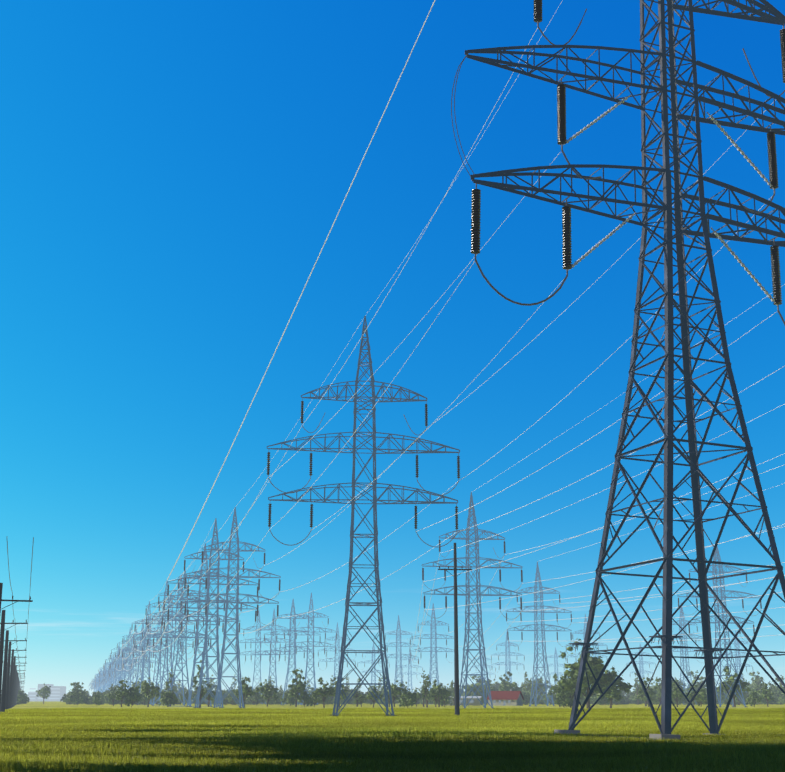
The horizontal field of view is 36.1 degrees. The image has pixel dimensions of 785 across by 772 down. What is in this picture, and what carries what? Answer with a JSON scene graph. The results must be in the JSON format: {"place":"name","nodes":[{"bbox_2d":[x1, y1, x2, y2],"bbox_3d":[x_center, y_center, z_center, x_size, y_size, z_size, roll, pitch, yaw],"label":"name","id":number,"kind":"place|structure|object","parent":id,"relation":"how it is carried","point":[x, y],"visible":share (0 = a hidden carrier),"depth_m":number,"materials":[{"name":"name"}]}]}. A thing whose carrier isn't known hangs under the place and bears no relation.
{"place":"outdoors","nodes":[
{"label":"outdoors","id":0,"kind":"place"},
{"bbox_2d":[28,684,65,700],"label":"buildings","id":1,"kind":"structure","parent":0,"point":[57,693],"depth_m":3432.46,"materials":[{"name":"grey"}]},
{"bbox_2d":[0,0,784,696],"label":"sky","id":2,"kind":"structure","parent":0,"point":[175,175],"materials":[{"name":"blue"}]},
{"bbox_2d":[0,701,784,771],"bbox_3d":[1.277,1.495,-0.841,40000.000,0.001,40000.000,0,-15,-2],"label":"ground","id":3,"kind":"structure","parent":0,"point":[46,704],"depth_m":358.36,"materials":[{"name":"green plant"}]},
{"bbox_2d":[0,630,26,711],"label":"utility pole","id":4,"kind":"object","parent":3,"relation":"on","point":[3,692],"visible":0.98,"depth_m":172.79,"materials":[{"name":"grey"}]},
{"bbox_2d":[0,610,27,705],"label":"utility pole","id":5,"kind":"object","parent":3,"relation":"on","point":[2,628],"visible":1,"depth_m":138.23,"materials":[{"name":"grey"}]},
{"bbox_2d":[3,641,25,709],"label":"utility pole","id":6,"kind":"object","parent":3,"relation":"on","point":[8,677],"visible":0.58,"depth_m":208.11,"materials":[{"name":"grey"}]},
{"bbox_2d":[3,656,26,707],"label":"utility pole","id":7,"kind":"object","parent":3,"relation":"on","point":[13,680],"visible":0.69,"depth_m":278.77,"materials":[{"name":"grey"}]},
{"bbox_2d":[0,583,32,612],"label":"utility pole","id":8,"kind":"object","parent":3,"relation":"on","point":[1,587],"visible":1,"depth_m":103.85,"materials":[{"name":"grey"}]},
{"bbox_2d":[4,537,33,679],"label":"wires","id":9,"kind":"object","parent":8,"relation":"hanging from","point":[12,601],"visible":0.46,"depth_m":104.61,"materials":[{"name":"grey metal"}]},
{"bbox_2d":[8,649,26,708],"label":"utility pole","id":10,"kind":"object","parent":3,"relation":"on","point":[10,678],"visible":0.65,"depth_m":243.35,"materials":[{"name":"grey"}]},
{"bbox_2d":[17,694,28,704],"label":"bush","id":11,"kind":"object","parent":3,"relation":"on","point":[21,699],"visible":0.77,"depth_m":515.95,"materials":[{"name":"green plant"}]},
{"bbox_2d":[36,683,50,703],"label":"tree","id":12,"kind":"object","parent":3,"relation":"on","point":[42,692],"visible":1,"depth_m":673.48,"materials":[{"name":"green plant"}]},
{"bbox_2d":[67,682,81,704],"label":"tree","id":13,"kind":"object","parent":3,"relation":"on","point":[75,687],"visible":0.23,"depth_m":525.59,"materials":[{"name":"green plant"}]},
{"bbox_2d":[67,690,89,704],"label":"bush","id":14,"kind":"object","parent":3,"relation":"on","point":[77,697],"visible":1,"depth_m":478.75,"materials":[{"name":"green plant"}]},
{"bbox_2d":[107,687,116,705],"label":"tree","id":15,"kind":"object","parent":3,"relation":"on","point":[112,696],"visible":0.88,"depth_m":390.62,"materials":[{"name":"green plant"}]},
{"bbox_2d":[103,644,132,684],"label":"transmission tower","id":16,"kind":"structure","parent":3,"relation":"on","point":[116,668],"depth_m":881.67,"materials":[{"name":"metal"}]},
{"bbox_2d":[115,679,130,706],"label":"tree","id":17,"kind":"object","parent":3,"relation":"on","point":[124,692],"visible":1,"depth_m":319.20,"materials":[{"name":"green plant"}]},
{"bbox_2d":[105,637,140,684],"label":"transmission tower","id":18,"kind":"structure","parent":3,"relation":"on","point":[124,653],"depth_m":808.05,"materials":[{"name":"metal"}]},
{"bbox_2d":[110,627,146,688],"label":"transmission tower","id":19,"kind":"structure","parent":3,"relation":"on","point":[126,658],"depth_m":730.13,"materials":[{"name":"metal"}]},
{"bbox_2d":[116,635,148,688],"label":"transmission tower","id":20,"kind":"structure","parent":3,"relation":"on","point":[129,666],"depth_m":805.31,"materials":[{"name":"metal"}]},
{"bbox_2d":[124,686,141,706],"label":"tree","id":21,"kind":"object","parent":3,"relation":"on","point":[134,697],"visible":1,"depth_m":319.19,"materials":[{"name":"green plant"}]},
{"bbox_2d":[115,627,153,687],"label":"transmission tower","id":22,"kind":"structure","parent":3,"relation":"on","point":[132,658],"depth_m":663.56,"materials":[{"name":"metal"}]},
{"bbox_2d":[122,632,159,681],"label":"transmission tower","id":23,"kind":"structure","parent":3,"relation":"on","point":[142,658],"depth_m":736.00,"materials":[{"name":"metal"}]},
{"bbox_2d":[119,622,163,688],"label":"transmission tower","id":24,"kind":"structure","parent":3,"relation":"on","point":[139,657],"depth_m":586.58,"materials":[{"name":"metal"}]},
{"bbox_2d":[122,601,170,704],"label":"transmission tower","id":25,"kind":"structure","parent":3,"relation":"on","point":[144,646],"depth_m":504.89,"materials":[{"name":"metal"}]},
{"bbox_2d":[126,617,168,680],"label":"transmission tower","id":26,"kind":"structure","parent":3,"relation":"on","point":[145,652],"depth_m":653.77,"materials":[{"name":"metal"}]},
{"bbox_2d":[140,677,159,706],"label":"tree","id":27,"kind":"object","parent":3,"relation":"on","point":[147,688],"visible":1,"depth_m":333.62,"materials":[{"name":"green plant"}]},
{"bbox_2d":[136,614,180,688],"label":"transmission tower","id":28,"kind":"structure","parent":3,"relation":"on","point":[155,654],"depth_m":583.24,"materials":[{"name":"metal"}]},
{"bbox_2d":[134,581,194,705],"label":"transmission tower","id":29,"kind":"structure","parent":3,"relation":"on","point":[158,671],"depth_m":433.03,"materials":[{"name":"metal"}]},
{"bbox_2d":[158,690,178,706],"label":"bush","id":30,"kind":"object","parent":3,"relation":"on","point":[167,698],"visible":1,"depth_m":337.87,"materials":[{"name":"green plant"}]},
{"bbox_2d":[142,593,195,704],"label":"transmission tower","id":31,"kind":"structure","parent":3,"relation":"on","point":[165,655],"depth_m":504.33,"materials":[{"name":"metal"}]},
{"bbox_2d":[165,669,174,705],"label":"tree","id":32,"kind":"object","parent":3,"relation":"on","point":[169,681],"visible":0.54,"depth_m":374.04,"materials":[{"name":"green plant"}]},
{"bbox_2d":[147,576,210,705],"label":"transmission tower","id":33,"kind":"structure","parent":3,"relation":"on","point":[177,602],"depth_m":431.04,"materials":[{"name":"metal"}]},
{"bbox_2d":[146,570,219,706],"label":"transmission tower","id":34,"kind":"structure","parent":3,"relation":"on","point":[185,637],"depth_m":361.46,"materials":[{"name":"metal"}]},
{"bbox_2d":[178,690,195,703],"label":"bush","id":35,"kind":"object","parent":3,"relation":"on","point":[185,695],"visible":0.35,"depth_m":496.61,"materials":[{"name":"green plant"}]},
{"bbox_2d":[192,660,204,707],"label":"tree","id":36,"kind":"object","parent":3,"relation":"on","point":[202,693],"visible":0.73,"depth_m":289.27,"materials":[{"name":"green plant"}]},
{"bbox_2d":[163,543,241,706],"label":"transmission tower","id":37,"kind":"structure","parent":3,"relation":"on","point":[196,650],"depth_m":350.89,"materials":[{"name":"metal"}]},
{"bbox_2d":[201,680,215,706],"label":"tree","id":38,"kind":"object","parent":3,"relation":"on","point":[209,685],"visible":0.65,"depth_m":339.85,"materials":[{"name":"green plant"}]},
{"bbox_2d":[167,518,257,707],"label":"transmission tower","id":39,"kind":"structure","parent":3,"relation":"on","point":[216,638],"depth_m":284.19,"materials":[{"name":"metal"}]},
{"bbox_2d":[184,507,280,707],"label":"transmission tower","id":40,"kind":"structure","parent":3,"relation":"on","point":[236,634],"depth_m":279.32,"materials":[{"name":"metal"}]},
{"bbox_2d":[223,689,245,704],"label":"bush","id":41,"kind":"object","parent":3,"relation":"on","point":[228,700],"visible":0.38,"depth_m":488.86,"materials":[{"name":"green plant"}]},
{"bbox_2d":[233,677,254,706],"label":"tree","id":42,"kind":"object","parent":3,"relation":"on","point":[246,690],"visible":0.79,"depth_m":317.98,"materials":[{"name":"green plant"}]},
{"bbox_2d":[244,689,264,704],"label":"bush","id":43,"kind":"object","parent":3,"relation":"on","point":[249,698],"visible":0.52,"depth_m":481.30,"materials":[{"name":"green plant"}]},
{"bbox_2d":[235,611,280,703],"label":"transmission tower","id":44,"kind":"structure","parent":3,"relation":"on","point":[245,642],"depth_m":577.31,"materials":[{"name":"metal"}]},
{"bbox_2d":[254,679,278,706],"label":"tree","id":45,"kind":"object","parent":3,"relation":"on","point":[266,690],"visible":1,"depth_m":348.99,"materials":[{"name":"green plant"}]},
{"bbox_2d":[250,610,292,703],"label":"transmission tower","id":46,"kind":"structure","parent":3,"relation":"on","point":[270,650],"depth_m":584.59,"materials":[{"name":"metal"}]},
{"bbox_2d":[280,690,299,705],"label":"bush","id":47,"kind":"object","parent":3,"relation":"on","point":[292,701],"visible":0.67,"depth_m":409.21,"materials":[{"name":"green plant"}]},
{"bbox_2d":[264,599,320,704],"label":"transmission tower","id":48,"kind":"structure","parent":3,"relation":"on","point":[294,641],"depth_m":481.17,"materials":[{"name":"metal"}]},
{"bbox_2d":[288,669,306,706],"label":"tree","id":49,"kind":"object","parent":3,"relation":"on","point":[294,689],"visible":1,"depth_m":327.71,"materials":[{"name":"green plant"}]},
{"bbox_2d":[296,690,313,706],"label":"bush","id":50,"kind":"object","parent":3,"relation":"on","point":[305,697],"visible":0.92,"depth_m":327.19,"materials":[{"name":"green plant"}]},
{"bbox_2d":[284,592,336,704],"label":"transmission tower","id":51,"kind":"structure","parent":3,"relation":"on","point":[312,641],"depth_m":488.37,"materials":[{"name":"metal"}]},
{"bbox_2d":[307,691,322,706],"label":"bush","id":52,"kind":"object","parent":3,"relation":"on","point":[316,699],"visible":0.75,"depth_m":336.96,"materials":[{"name":"green plant"}]},
{"bbox_2d":[312,677,335,707],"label":"tree","id":53,"kind":"object","parent":3,"relation":"on","point":[321,691],"visible":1,"depth_m":289.51,"materials":[{"name":"green plant"}]},
{"bbox_2d":[318,622,355,686],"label":"transmission tower","id":54,"kind":"structure","parent":3,"relation":"on","point":[338,661],"depth_m":682.00,"materials":[{"name":"metal"}]},
{"bbox_2d":[330,676,347,706],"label":"tree","id":55,"kind":"object","parent":3,"relation":"on","point":[342,692],"visible":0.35,"depth_m":318.55,"materials":[{"name":"green plant"}]},
{"bbox_2d":[353,678,361,706],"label":"tree","id":56,"kind":"object","parent":3,"relation":"on","point":[355,695],"visible":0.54,"depth_m":347.99,"materials":[{"name":"green plant"}]},
{"bbox_2d":[354,692,366,706],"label":"bush","id":57,"kind":"object","parent":3,"relation":"on","point":[361,698],"visible":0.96,"depth_m":346.85,"materials":[{"name":"green plant"}]},
{"bbox_2d":[267,316,459,716],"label":"tower","id":58,"kind":"structure","parent":3,"relation":"on","point":[374,397],"depth_m":134.88,"materials":[{"name":"metal"}]},
{"bbox_2d":[357,642,389,688],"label":"transmission tower","id":59,"kind":"structure","parent":3,"relation":"on","point":[372,660],"depth_m":798.02,"materials":[{"name":"metal"}]},
{"bbox_2d":[366,685,382,707],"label":"tree","id":60,"kind":"object","parent":3,"relation":"on","point":[373,693],"visible":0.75,"depth_m":299.09,"materials":[{"name":"green plant"}]},
{"bbox_2d":[383,680,407,706],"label":"tree","id":61,"kind":"object","parent":3,"relation":"on","point":[395,689],"visible":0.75,"depth_m":328.40,"materials":[{"name":"green plant"}]},
{"bbox_2d":[378,615,418,690],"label":"transmission tower","id":62,"kind":"structure","parent":3,"relation":"on","point":[400,655],"depth_m":586.41,"materials":[{"name":"metal"}]},
{"bbox_2d":[397,691,416,707],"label":"bush","id":63,"kind":"object","parent":3,"relation":"on","point":[408,699],"visible":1,"depth_m":289.16,"materials":[{"name":"green plant"}]},
{"bbox_2d":[397,649,422,692],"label":"transmission tower","id":64,"kind":"structure","parent":3,"relation":"on","point":[411,673],"depth_m":973.48,"materials":[{"name":"metal"}]},
{"bbox_2d":[412,688,421,706],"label":"tree","id":65,"kind":"object","parent":3,"relation":"on","point":[418,695],"visible":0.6,"depth_m":356.58,"materials":[{"name":"green plant"}]},
{"bbox_2d":[421,674,432,706],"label":"tree","id":66,"kind":"object","parent":3,"relation":"on","point":[427,694],"visible":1,"depth_m":309.93,"materials":[{"name":"green plant"}]},
{"bbox_2d":[410,604,453,704],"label":"transmission tower","id":67,"kind":"structure","parent":3,"relation":"on","point":[435,643],"depth_m":548.01,"materials":[{"name":"metal"}]},
{"bbox_2d":[429,679,449,706],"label":"tree","id":68,"kind":"object","parent":3,"relation":"on","point":[437,693],"visible":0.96,"depth_m":319.26,"materials":[{"name":"green plant"}]},
{"bbox_2d":[428,691,452,705],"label":"bush","id":69,"kind":"object","parent":3,"relation":"on","point":[447,701],"visible":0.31,"depth_m":370.38,"materials":[{"name":"green plant"}]},
{"bbox_2d":[438,543,471,714],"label":"steel pole","id":70,"kind":"object","parent":3,"relation":"on","point":[456,675],"visible":0.98,"depth_m":133.91,"materials":[{"name":"grey metal"}]},
{"bbox_2d":[447,696,480,704],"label":"shed","id":71,"kind":"structure","parent":3,"relation":"on","point":[474,700],"depth_m":437.39,"materials":[{"name":"grey"}]},
{"bbox_2d":[461,683,482,700],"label":"tree","id":72,"kind":"object","parent":3,"relation":"on","point":[471,693],"visible":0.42,"depth_m":519.47,"materials":[{"name":"green plant"}]},
{"bbox_2d":[422,492,522,708],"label":"transmission tower","id":73,"kind":"structure","parent":3,"relation":"on","point":[476,586],"depth_m":259.18,"materials":[{"name":"metal"}]},
{"bbox_2d":[470,648,495,683],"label":"transmission tower","id":74,"kind":"structure","parent":3,"relation":"on","point":[482,665],"depth_m":1073.77,"materials":[{"name":"metal"}]},
{"bbox_2d":[499,684,514,690],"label":"tree","id":75,"kind":"object","parent":3,"relation":"on","point":[506,687],"visible":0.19,"depth_m":515.29,"materials":[{"name":"green plant"}]},
{"bbox_2d":[491,630,524,682],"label":"transmission tower","id":76,"kind":"structure","parent":3,"relation":"on","point":[507,644],"depth_m":743.98,"materials":[{"name":"metal"}]},
{"bbox_2d":[499,671,518,690],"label":"tree","id":77,"kind":"object","parent":3,"relation":"on","point":[504,682],"visible":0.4,"depth_m":550.52,"materials":[{"name":"green plant"}]},
{"bbox_2d":[522,675,546,694],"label":"tree","id":78,"kind":"object","parent":3,"relation":"on","point":[529,685],"visible":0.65,"depth_m":586.93,"materials":[{"name":"green plant"}]},
{"bbox_2d":[506,562,571,705],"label":"transmission tower","id":79,"kind":"structure","parent":3,"relation":"on","point":[541,593],"depth_m":374.84,"materials":[{"name":"metal"}]},
{"bbox_2d":[549,673,561,706],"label":"tree","id":80,"kind":"object","parent":3,"relation":"on","point":[555,686],"visible":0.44,"depth_m":348.90,"materials":[{"name":"green plant"}]},
{"bbox_2d":[542,647,570,684],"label":"transmission tower","id":81,"kind":"structure","parent":3,"relation":"on","point":[554,657],"depth_m":978.52,"materials":[{"name":"metal"}]},
{"bbox_2d":[554,691,572,707],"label":"bush","id":82,"kind":"object","parent":3,"relation":"on","point":[563,699],"visible":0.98,"depth_m":290.30,"materials":[{"name":"green plant"}]},
{"bbox_2d":[566,614,607,662],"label":"transmission tower","id":83,"kind":"structure","parent":3,"relation":"on","point":[583,633],"depth_m":629.39,"materials":[{"name":"metal"}]},
{"bbox_2d":[557,639,619,707],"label":"tree","id":84,"kind":"object","parent":3,"relation":"on","point":[596,666],"visible":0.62,"depth_m":257.19,"materials":[{"name":"green plant"}]},
{"bbox_2d":[594,695,609,705],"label":"bush","id":85,"kind":"object","parent":3,"relation":"on","point":[604,700],"visible":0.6,"depth_m":428.53,"materials":[{"name":"green plant"}]},
{"bbox_2d":[594,666,632,707],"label":"tree","id":86,"kind":"object","parent":3,"relation":"on","point":[617,691],"visible":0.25,"depth_m":276.55,"materials":[{"name":"green plant"}]},
{"bbox_2d":[451,0,784,739],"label":"tower","id":87,"kind":"structure","parent":3,"relation":"on","point":[667,566],"depth_m":60.03,"materials":[{"name":"metal"}]},
{"bbox_2d":[115,0,784,670],"bbox_3d":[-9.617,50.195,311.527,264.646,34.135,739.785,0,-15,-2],"label":"wires","id":88,"kind":"object","parent":87,"relation":"hanging from","point":[429,426],"visible":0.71,"depth_m":149.45,"materials":[{"name":"grey metal"}]},
{"bbox_2d":[633,673,640,704],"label":"tree","id":89,"kind":"object","parent":3,"relation":"on","point":[637,687],"visible":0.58,"depth_m":528.02,"materials":[{"name":"green plant"}]},
{"bbox_2d":[626,645,655,680],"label":"transmission tower","id":90,"kind":"structure","parent":3,"relation":"on","point":[640,663],"depth_m":882.38,"materials":[{"name":"metal"}]},
{"bbox_2d":[636,677,656,705],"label":"tree","id":91,"kind":"object","parent":3,"relation":"on","point":[641,693],"visible":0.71,"depth_m":369.57,"materials":[{"name":"green plant"}]},
{"bbox_2d":[672,682,687,706],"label":"tree","id":92,"kind":"object","parent":3,"relation":"on","point":[676,692],"visible":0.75,"depth_m":323.83,"materials":[{"name":"green plant"}]},
{"bbox_2d":[661,603,702,704],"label":"transmission tower","id":93,"kind":"structure","parent":3,"relation":"on","point":[681,624],"depth_m":511.85,"materials":[{"name":"metal"}]},
{"bbox_2d":[686,685,699,705],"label":"tree","id":94,"kind":"object","parent":3,"relation":"on","point":[691,695],"visible":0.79,"depth_m":331.91,"materials":[{"name":"green plant"}]},
{"bbox_2d":[685,670,706,692],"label":"tree","id":95,"kind":"object","parent":3,"relation":"on","point":[697,682],"visible":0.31,"depth_m":624.72,"materials":[{"name":"green plant"}]},
{"bbox_2d":[694,688,707,706],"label":"tree","id":96,"kind":"object","parent":3,"relation":"on","point":[702,695],"visible":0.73,"depth_m":339.96,"materials":[{"name":"green plant"}]},
{"bbox_2d":[677,541,761,706],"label":"transmission tower","id":97,"kind":"structure","parent":3,"relation":"on","point":[716,572],"depth_m":327.21,"materials":[{"name":"metal"}]},
{"bbox_2d":[718,666,751,706],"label":"tree","id":98,"kind":"object","parent":3,"relation":"on","point":[731,680],"visible":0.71,"depth_m":321.75,"materials":[{"name":"green plant"}]},
{"bbox_2d":[724,631,754,691],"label":"transmission tower","id":99,"kind":"structure","parent":3,"relation":"on","point":[737,663],"depth_m":688.43,"materials":[{"name":"metal"}]},
{"bbox_2d":[745,690,761,706],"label":"tree","id":100,"kind":"object","parent":3,"relation":"on","point":[752,698],"visible":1,"depth_m":339.62,"materials":[{"name":"green plant"}]},
{"bbox_2d":[747,671,762,691],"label":"tree","id":101,"kind":"object","parent":3,"relation":"on","point":[753,674],"visible":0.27,"depth_m":717.04,"materials":[{"name":"green plant"}]},
{"bbox_2d":[758,683,773,706],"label":"tree","id":102,"kind":"object","parent":3,"relation":"on","point":[766,695],"visible":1,"depth_m":351.81,"materials":[{"name":"green plant"}]},
{"bbox_2d":[768,678,784,692],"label":"tree","id":103,"kind":"object","parent":3,"relation":"on","point":[772,687],"visible":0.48,"depth_m":625.01,"materials":[{"name":"green plant"}]},
{"bbox_2d":[487,689,524,705],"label":"house","id":104,"kind":"structure","parent":0,"point":[508,698],"depth_m":424.23,"materials":[{"name":"red"}]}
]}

